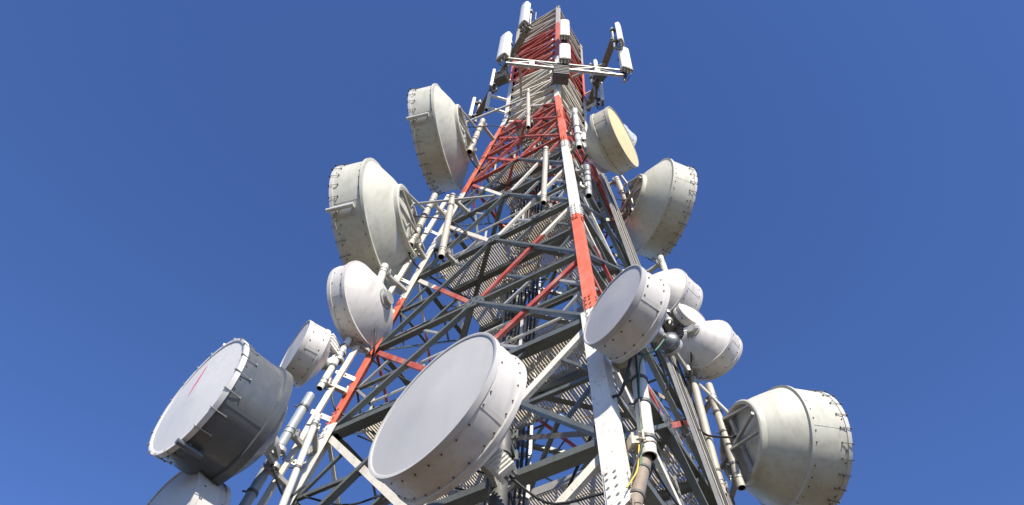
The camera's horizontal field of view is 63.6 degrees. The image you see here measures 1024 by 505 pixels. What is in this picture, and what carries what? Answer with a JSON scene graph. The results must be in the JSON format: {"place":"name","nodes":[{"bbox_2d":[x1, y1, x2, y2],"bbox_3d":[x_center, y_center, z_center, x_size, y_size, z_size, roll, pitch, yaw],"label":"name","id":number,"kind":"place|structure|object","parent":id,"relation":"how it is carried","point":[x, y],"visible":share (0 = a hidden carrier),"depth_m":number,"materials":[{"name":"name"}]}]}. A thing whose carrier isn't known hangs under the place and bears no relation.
{"place":"outdoors","nodes":[
{"label":"outdoors","id":0,"kind":"place"},
{"bbox_2d":[0,0,1023,504],"label":"sky","id":1,"kind":"structure","parent":0,"point":[856,221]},
{"bbox_3d":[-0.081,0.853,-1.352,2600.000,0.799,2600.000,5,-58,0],"label":"ground","id":2,"kind":"structure","parent":0,"visible":0},
{"bbox_2d":[257,6,733,504],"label":"lattice tower","id":3,"kind":"structure","parent":2,"relation":"on","point":[608,455],"depth_m":14.01,"materials":[{"name":"metal"}]},
{"bbox_2d":[239,392,314,504],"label":"mounting pipe","id":4,"kind":"object","parent":3,"relation":"attached to","point":[289,431],"visible":0.7,"depth_m":11.87,"materials":[{"name":"metal"}]},
{"bbox_2d":[146,471,230,504],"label":"microwave dish","id":5,"kind":"object","parent":4,"relation":"attached to","point":[182,488],"visible":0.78,"depth_m":10.10,"materials":[{"name":"white paint"}]},
{"bbox_2d":[147,337,292,485],"bbox_3d":[-3.545,2.336,10.887,1.807,1.896,1.673,-36,-66,23],"label":"microwave dish","id":6,"kind":"object","parent":4,"relation":"attached to","point":[221,420],"visible":0.94,"depth_m":10.20,"materials":[{"name":"grey paint"}]},
{"bbox_2d":[271,464,304,498],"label":"cable","id":7,"kind":"object","parent":6,"relation":"attached to","point":[279,487],"visible":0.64,"depth_m":11.21,"materials":[{"name":"black rubber"}]},
{"bbox_2d":[279,413,320,504],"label":"mounting pipe","id":8,"kind":"object","parent":3,"relation":"attached to","point":[313,431],"visible":1,"depth_m":11.58,"materials":[{"name":"grey metal"}]},
{"bbox_2d":[316,336,371,396],"bbox_3d":[-2.805,1.859,14.007,0.657,1.617,0.254,29,-61,-14],"label":"mounting pipe","id":9,"kind":"object","parent":3,"relation":"attached to","point":[324,382],"visible":0.96,"depth_m":13.68,"materials":[{"name":"white metal"}]},
{"bbox_2d":[279,320,345,387],"bbox_3d":[-3.278,1.788,13.759,0.860,1.075,1.074,33,-62,-16],"label":"microwave dish","id":10,"kind":"object","parent":9,"relation":"attached to","point":[306,359],"visible":0.89,"depth_m":13.34,"materials":[{"name":"white paint"}]},
{"bbox_2d":[329,333,340,355],"bbox_3d":[-3.115,1.602,14.059,0.238,0.370,0.248,-21,-61,16],"label":"radio unit","id":11,"kind":"object","parent":10,"relation":"attached to","point":[335,344],"visible":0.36,"depth_m":14.03,"materials":[{"name":"metal"}]},
{"bbox_2d":[330,375,513,504],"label":"cable","id":12,"kind":"object","parent":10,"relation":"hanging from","point":[478,471],"visible":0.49,"depth_m":12.96,"materials":[{"name":"black rubber"}]},
{"bbox_2d":[357,435,372,442],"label":"cable","id":13,"kind":"object","parent":3,"relation":"attached to","point":[364,438],"visible":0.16,"depth_m":12.62,"materials":[{"name":"black rubber"}]},
{"bbox_2d":[378,263,408,293],"bbox_3d":[-2.386,0.853,15.632,0.250,1.601,0.711,-35,-66,22],"label":"mounting pipe","id":14,"kind":"object","parent":3,"relation":"attached to","point":[384,271],"visible":0.36,"depth_m":16.08,"materials":[{"name":"grey metal"}]},
{"bbox_2d":[327,260,393,353],"bbox_3d":[-2.584,0.939,15.015,0.831,1.686,1.686,-19,-61,15],"label":"microwave dish","id":15,"kind":"object","parent":14,"relation":"attached to","point":[360,299],"visible":0.84,"depth_m":14.50,"materials":[{"name":"white paint"}]},
{"bbox_2d":[302,487,487,504],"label":"cable","id":16,"kind":"object","parent":3,"relation":"attached to","point":[360,502],"visible":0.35,"depth_m":11.43,"materials":[{"name":"black rubber"}]},
{"bbox_2d":[325,158,493,294],"bbox_3d":[-1.961,-0.663,17.293,3.039,3.035,3.002,-11,-59,10],"label":"microwave dish","id":17,"kind":"object","parent":3,"relation":"attached to","point":[371,210],"visible":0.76,"depth_m":16.39,"materials":[{"name":"beige paint"}]},
{"bbox_2d":[409,193,445,260],"bbox_3d":[-1.795,-0.560,18.062,0.349,2.224,0.764,-30,-64,20],"label":"mounting pipe","id":18,"kind":"object","parent":3,"relation":"attached to","point":[413,241],"visible":0.79,"depth_m":17.70,"materials":[{"name":"metal"}]},
{"bbox_2d":[371,326,516,496],"bbox_3d":[-1.266,2.490,13.724,2.766,3.407,0.509,17,-58,-7],"label":"cable","id":19,"kind":"object","parent":3,"relation":"attached to","point":[399,376],"visible":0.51,"depth_m":14.31,"materials":[{"name":"black rubber"}]},
{"bbox_2d":[438,193,470,266],"bbox_3d":[-1.221,-0.474,17.177,0.592,2.604,0.264,40,-64,-20],"label":"mounting pipe","id":20,"kind":"object","parent":3,"relation":"attached to","point":[443,251],"visible":0.98,"depth_m":16.86,"materials":[{"name":"metal"}]},
{"bbox_2d":[413,215,501,273],"bbox_3d":[-1.200,-0.290,17.410,2.472,1.029,0.387,20,-59,-9],"label":"cable","id":21,"kind":"object","parent":3,"relation":"attached to","point":[471,238],"visible":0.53,"depth_m":17.62,"materials":[{"name":"black rubber"}]},
{"bbox_2d":[408,252,523,338],"bbox_3d":[-1.163,0.862,16.244,2.853,3.411,0.476,16,-58,-7],"label":"cable","id":22,"kind":"object","parent":3,"relation":"attached to","point":[433,278],"visible":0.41,"depth_m":16.76,"materials":[{"name":"black rubber"}]},
{"bbox_2d":[467,118,495,166],"bbox_3d":[-0.822,-2.942,22.160,0.351,2.083,0.752,-26,-63,18],"label":"mounting pipe","id":23,"kind":"object","parent":3,"relation":"attached to","point":[471,146],"visible":0.91,"depth_m":21.88,"materials":[{"name":"metal"}]},
{"bbox_2d":[406,83,540,194],"bbox_3d":[-0.842,-3.333,21.802,3.212,3.510,2.879,-10,-59,10],"label":"microwave dish","id":24,"kind":"object","parent":23,"relation":"attached to","point":[436,118],"visible":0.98,"depth_m":20.73,"materials":[{"name":"beige paint"}]},
{"bbox_2d":[467,125,523,167],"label":"cable","id":25,"kind":"object","parent":24,"relation":"attached to","point":[502,128],"visible":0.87,"depth_m":21.89,"materials":[{"name":"black rubber"}]},
{"bbox_2d":[484,91,506,113],"bbox_3d":[-0.490,-4.537,25.195,0.622,1.350,0.117,17,-58,-7],"label":"side frame","id":26,"kind":"object","parent":3,"relation":"attached to","point":[489,96],"visible":0.95,"depth_m":25.07,"materials":[{"name":"white metal"}]},
{"bbox_2d":[465,144,529,217],"bbox_3d":[-0.544,-1.730,20.492,2.053,3.411,0.468,19,-59,-8],"label":"cable","id":27,"kind":"object","parent":3,"relation":"attached to","point":[496,181],"visible":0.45,"depth_m":20.67,"materials":[{"name":"black rubber"}]},
{"bbox_2d":[488,422,518,504],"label":"mounting pipe","id":28,"kind":"object","parent":3,"relation":"attached to","point":[498,496],"visible":0.31,"depth_m":9.42,"materials":[{"name":"metal"}]},
{"bbox_2d":[368,332,526,504],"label":"microwave dish","id":29,"kind":"object","parent":28,"relation":"attached to","point":[445,426],"visible":0.98,"depth_m":8.32,"materials":[{"name":"white paint"}]},
{"bbox_2d":[483,447,517,484],"bbox_3d":[-0.122,2.268,8.787,0.279,0.430,0.284,-20,-50,-34],"label":"radio unit","id":30,"kind":"object","parent":29,"relation":"attached to","point":[499,465],"visible":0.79,"depth_m":8.70,"materials":[{"name":"metal"}]},
{"bbox_2d":[509,475,603,504],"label":"cable","id":31,"kind":"object","parent":29,"relation":"hanging from","point":[554,503],"visible":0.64,"depth_m":8.26,"materials":[{"name":"black rubber"}]},
{"bbox_2d":[476,25,531,115],"bbox_3d":[-0.068,-5.742,27.153,0.799,0.255,3.551,27,-60,-13],"label":"antenna boom","id":32,"kind":"object","parent":3,"relation":"attached to","point":[514,52],"visible":0.63,"depth_m":26.68,"materials":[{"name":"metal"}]},
{"bbox_2d":[467,97,480,123],"bbox_3d":[-1.288,-4.812,28.143,0.330,2.077,0.220,14,-58,-5],"label":"panel antenna","id":33,"kind":"object","parent":32,"relation":"attached to","point":[473,103],"visible":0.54,"depth_m":28.05,"materials":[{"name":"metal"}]},
{"bbox_2d":[489,69,499,91],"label":"panel antenna","id":34,"kind":"object","parent":32,"relation":"attached to","point":[492,80],"visible":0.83,"depth_m":27.07,"materials":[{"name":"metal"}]},
{"bbox_2d":[518,1,533,33],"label":"panel antenna","id":35,"kind":"object","parent":32,"relation":"attached to","point":[526,13],"visible":0.99,"depth_m":26.90,"materials":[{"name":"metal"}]},
{"bbox_2d":[503,290,537,341],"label":"cable","id":36,"kind":"object","parent":3,"relation":"attached to","point":[518,322],"visible":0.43,"depth_m":14.70,"materials":[{"name":"black rubber"}]},
{"bbox_2d":[524,88,532,128],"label":"mounting pipe","id":37,"kind":"object","parent":3,"relation":"attached to","point":[529,121],"visible":0.97,"depth_m":21.95,"materials":[{"name":"metal"}]},
{"bbox_2d":[540,146,551,210],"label":"mounting pipe","id":38,"kind":"object","parent":3,"relation":"attached to","point":[544,198],"visible":1,"depth_m":16.24,"materials":[{"name":"metal"}]},
{"bbox_2d":[520,154,587,305],"bbox_3d":[0.780,-0.616,17.325,0.392,3.406,2.242,33,-62,-16],"label":"cable","id":39,"kind":"object","parent":3,"relation":"attached to","point":[547,220],"visible":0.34,"depth_m":17.49,"materials":[{"name":"black rubber"}]},
{"bbox_2d":[505,57,623,96],"bbox_3d":[1.545,-5.162,24.984,3.561,0.530,1.086,5,-58,0],"label":"antenna boom","id":40,"kind":"object","parent":3,"relation":"attached to","point":[531,64],"visible":0.72,"depth_m":24.70,"materials":[{"name":"metal"}]},
{"bbox_2d":[496,31,513,69],"bbox_3d":[-0.189,-6.222,25.488,0.400,2.527,0.410,-35,-66,22],"label":"panel antenna","id":41,"kind":"object","parent":40,"relation":"attached to","point":[506,44],"visible":0.93,"depth_m":25.18,"materials":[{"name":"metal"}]},
{"bbox_2d":[494,69,509,86],"bbox_3d":[-0.293,-5.165,24.420,0.378,0.670,0.273,-21,-61,16],"label":"radio unit","id":42,"kind":"object","parent":41,"relation":"attached to","point":[501,77],"visible":1,"depth_m":24.24,"materials":[{"name":"metal"}]},
{"bbox_2d":[559,43,570,65],"bbox_3d":[1.596,-5.908,25.077,0.353,1.777,0.385,5,-58,0],"label":"panel antenna","id":43,"kind":"object","parent":40,"relation":"attached to","point":[564,53],"visible":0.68,"depth_m":24.86,"materials":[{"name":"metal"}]},
{"bbox_2d":[552,64,568,84],"bbox_3d":[1.425,-5.174,24.074,0.454,0.820,0.347,5,-58,0],"label":"radio unit","id":44,"kind":"object","parent":43,"relation":"attached to","point":[560,74],"visible":1,"depth_m":23.83,"materials":[{"name":"metal"}]},
{"bbox_2d":[617,46,632,82],"bbox_3d":[3.456,-5.799,25.419,0.360,2.327,0.390,18,-59,-8],"label":"panel antenna","id":45,"kind":"object","parent":40,"relation":"attached to","point":[624,60],"visible":0.94,"depth_m":25.07,"materials":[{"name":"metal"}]},
{"bbox_2d":[559,19,569,42],"bbox_3d":[1.717,-7.179,27.091,0.333,2.067,0.385,5,-58,0],"label":"panel antenna","id":46,"kind":"object","parent":3,"relation":"attached to","point":[564,30],"visible":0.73,"depth_m":26.82,"materials":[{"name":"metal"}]},
{"bbox_2d":[566,108,581,154],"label":"mounting pipe","id":47,"kind":"object","parent":3,"relation":"attached to","point":[577,143],"visible":1,"depth_m":18.98,"materials":[{"name":"grey metal"}]},
{"bbox_2d":[580,106,638,175],"bbox_3d":[2.030,-2.348,18.325,1.053,1.506,1.495,-27,-63,19],"label":"microwave dish","id":48,"kind":"object","parent":47,"relation":"attached to","point":[608,145],"visible":0.97,"depth_m":17.79,"materials":[{"name":"beige paint"}]},
{"bbox_2d":[522,209,630,250],"bbox_3d":[1.587,-0.436,19.521,2.832,3.409,0.461,11,-58,-3],"label":"cable","id":49,"kind":"object","parent":3,"relation":"attached to","point":[603,231],"visible":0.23,"depth_m":20.33,"materials":[{"name":"black rubber"}]},
{"bbox_2d":[575,162,591,198],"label":"mounting pipe","id":50,"kind":"object","parent":3,"relation":"attached to","point":[585,171],"visible":1,"depth_m":16.93,"materials":[{"name":"metal"}]},
{"bbox_2d":[512,339,655,356],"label":"cable","id":51,"kind":"object","parent":3,"relation":"attached to","point":[515,342],"visible":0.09,"depth_m":15.47,"materials":[{"name":"black rubber"}]},
{"bbox_2d":[585,89,599,108],"bbox_3d":[2.649,-5.079,27.151,0.491,1.550,0.119,-28,-63,19],"label":"side frame","id":52,"kind":"object","parent":3,"relation":"attached to","point":[590,105],"visible":0.49,"depth_m":26.70,"materials":[{"name":"grey metal"}]},
{"bbox_2d":[572,37,616,111],"bbox_3d":[2.505,-5.875,26.915,0.991,0.255,2.560,16,-58,-7],"label":"antenna boom","id":53,"kind":"object","parent":3,"relation":"attached to","point":[605,61],"visible":0.67,"depth_m":26.76,"materials":[{"name":"grey metal"}]},
{"bbox_2d":[588,59,598,85],"bbox_3d":[2.675,-5.859,26.920,0.310,2.046,0.180,-30,-64,20],"label":"panel antenna","id":54,"kind":"object","parent":53,"relation":"attached to","point":[591,76],"visible":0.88,"depth_m":26.60,"materials":[{"name":"metal"}]},
{"bbox_2d":[594,66,606,81],"bbox_3d":[2.794,-5.627,26.074,0.324,0.570,0.248,31,-61,-16],"label":"radio unit","id":55,"kind":"object","parent":54,"relation":"attached to","point":[601,78],"visible":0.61,"depth_m":25.91,"materials":[{"name":"metal"}]},
{"bbox_2d":[593,82,604,108],"bbox_3d":[2.793,-5.124,26.625,0.330,2.376,0.200,-3,-58,5],"label":"panel antenna","id":56,"kind":"object","parent":53,"relation":"attached to","point":[597,99],"visible":0.94,"depth_m":26.18,"materials":[{"name":"metal"}]},
{"bbox_2d":[610,22,624,49],"bbox_3d":[3.378,-6.923,26.520,0.360,2.177,0.300,-21,-61,16],"label":"panel antenna","id":57,"kind":"object","parent":53,"relation":"attached to","point":[618,31],"visible":1,"depth_m":26.17,"materials":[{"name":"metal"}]},
{"bbox_2d":[588,124,636,172],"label":"microwave dish","id":58,"kind":"object","parent":3,"relation":"attached to","point":[633,137],"visible":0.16,"depth_m":20.35,"materials":[{"name":"white paint"}]},
{"bbox_2d":[536,352,691,421],"bbox_3d":[1.588,2.959,14.206,3.462,3.412,0.964,5,-58,0],"label":"cable","id":59,"kind":"object","parent":3,"relation":"attached to","point":[690,386],"visible":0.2,"depth_m":15.07,"materials":[{"name":"black rubber"}]},
{"bbox_2d":[609,176,631,216],"bbox_3d":[2.827,-1.423,21.663,0.649,2.022,0.318,5,-58,0],"label":"mounting pipe","id":60,"kind":"object","parent":3,"relation":"attached to","point":[616,181],"visible":0.71,"depth_m":21.72,"materials":[{"name":"metal"}]},
{"bbox_2d":[620,158,698,262],"bbox_3d":[3.315,-1.324,21.194,1.865,2.880,2.629,19,-59,-9],"label":"microwave dish","id":61,"kind":"object","parent":60,"relation":"attached to","point":[661,195],"visible":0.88,"depth_m":20.23,"materials":[{"name":"beige paint"}]},
{"bbox_2d":[626,444,639,487],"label":"cable","id":62,"kind":"object","parent":3,"relation":"attached to","point":[636,469],"visible":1,"depth_m":8.29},
{"bbox_2d":[612,349,657,461],"bbox_3d":[1.392,1.676,9.616,0.331,2.001,0.419,30,-61,-15],"label":"mounting pipe","id":63,"kind":"object","parent":3,"relation":"attached to","point":[646,434],"visible":0.73,"depth_m":9.22,"materials":[{"name":"white metal"}]},
{"bbox_2d":[583,264,669,362],"bbox_3d":[1.473,0.797,9.972,0.782,1.180,1.154,30,-61,-15],"label":"microwave dish","id":64,"kind":"object","parent":63,"relation":"attached to","point":[625,319],"visible":1,"depth_m":9.56,"materials":[{"name":"white paint"}]},
{"bbox_2d":[566,356,632,488],"bbox_3d":[0.540,3.318,9.582,0.224,3.408,3.978,22,-59,-10],"label":"cable","id":65,"kind":"object","parent":64,"relation":"hanging from","point":[613,397],"visible":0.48,"depth_m":9.61,"materials":[{"name":"black rubber"}]},
{"bbox_2d":[651,342,668,391],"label":"cable","id":66,"kind":"object","parent":64,"relation":"attached to","point":[663,370],"visible":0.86,"depth_m":10.47,"materials":[{"name":"black rubber"}]},
{"bbox_2d":[628,354,643,488],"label":"cable","id":67,"kind":"object","parent":63,"relation":"attached to","point":[637,458],"visible":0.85,"depth_m":9.06,"materials":[{"name":"rubber"}]},
{"bbox_2d":[638,339,664,465],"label":"cable","id":68,"kind":"object","parent":63,"relation":"attached to","point":[639,385],"visible":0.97,"depth_m":9.71,"materials":[{"name":"black rubber"}]},
{"bbox_2d":[625,452,652,504],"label":"mounting pipe","id":69,"kind":"object","parent":3,"relation":"attached to","point":[639,486],"visible":0.8,"depth_m":8.20,"materials":[{"name":"brown metal"}]},
{"bbox_2d":[646,255,667,272],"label":"mounting pipe","id":70,"kind":"object","parent":3,"relation":"attached to","point":[661,263],"visible":0.37,"depth_m":18.72,"materials":[{"name":"grey metal"}]},
{"bbox_2d":[651,463,678,504],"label":"cable","id":71,"kind":"object","parent":3,"relation":"attached to","point":[663,484],"visible":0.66,"depth_m":9.75,"materials":[{"name":"black rubber"}]},
{"bbox_2d":[673,324,734,504],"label":"mounting pipe","id":72,"kind":"object","parent":3,"relation":"attached to","point":[701,412],"visible":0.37,"depth_m":14.31,"materials":[{"name":"metal"}]},
{"bbox_2d":[656,332,693,375],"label":"microwave dish","id":73,"kind":"object","parent":72,"relation":"attached to","point":[671,344],"visible":0.91,"depth_m":14.92,"materials":[{"name":"grey paint"}]},
{"bbox_2d":[653,268,702,332],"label":"microwave dish","id":74,"kind":"object","parent":72,"relation":"attached to","point":[685,289],"visible":0.38,"depth_m":16.66,"materials":[{"name":"white paint"}]},
{"bbox_2d":[673,302,704,337],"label":"microwave dish","id":75,"kind":"object","parent":72,"relation":"attached to","point":[686,316],"visible":0.78,"depth_m":16.28,"materials":[{"name":"white paint"}]},
{"bbox_2d":[678,320,742,380],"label":"microwave dish","id":76,"kind":"object","parent":72,"relation":"attached to","point":[714,348],"visible":0.86,"depth_m":15.28,"materials":[{"name":"white paint"}]},
{"bbox_2d":[684,429,736,437],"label":"cable","id":77,"kind":"object","parent":3,"relation":"attached to","point":[703,433],"visible":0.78,"depth_m":13.79,"materials":[{"name":"black rubber"}]},
{"bbox_2d":[704,382,745,500],"bbox_3d":[3.540,3.313,14.190,0.430,2.409,0.758,5,-58,0],"label":"mounting pipe","id":78,"kind":"object","parent":3,"relation":"attached to","point":[737,479],"visible":0.9,"depth_m":13.75,"materials":[{"name":"metal"}]},
{"bbox_2d":[696,380,854,504],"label":"microwave dish","id":79,"kind":"object","parent":78,"relation":"attached to","point":[791,445],"visible":0.93,"depth_m":13.08,"materials":[{"name":"beige paint"}]}
]}

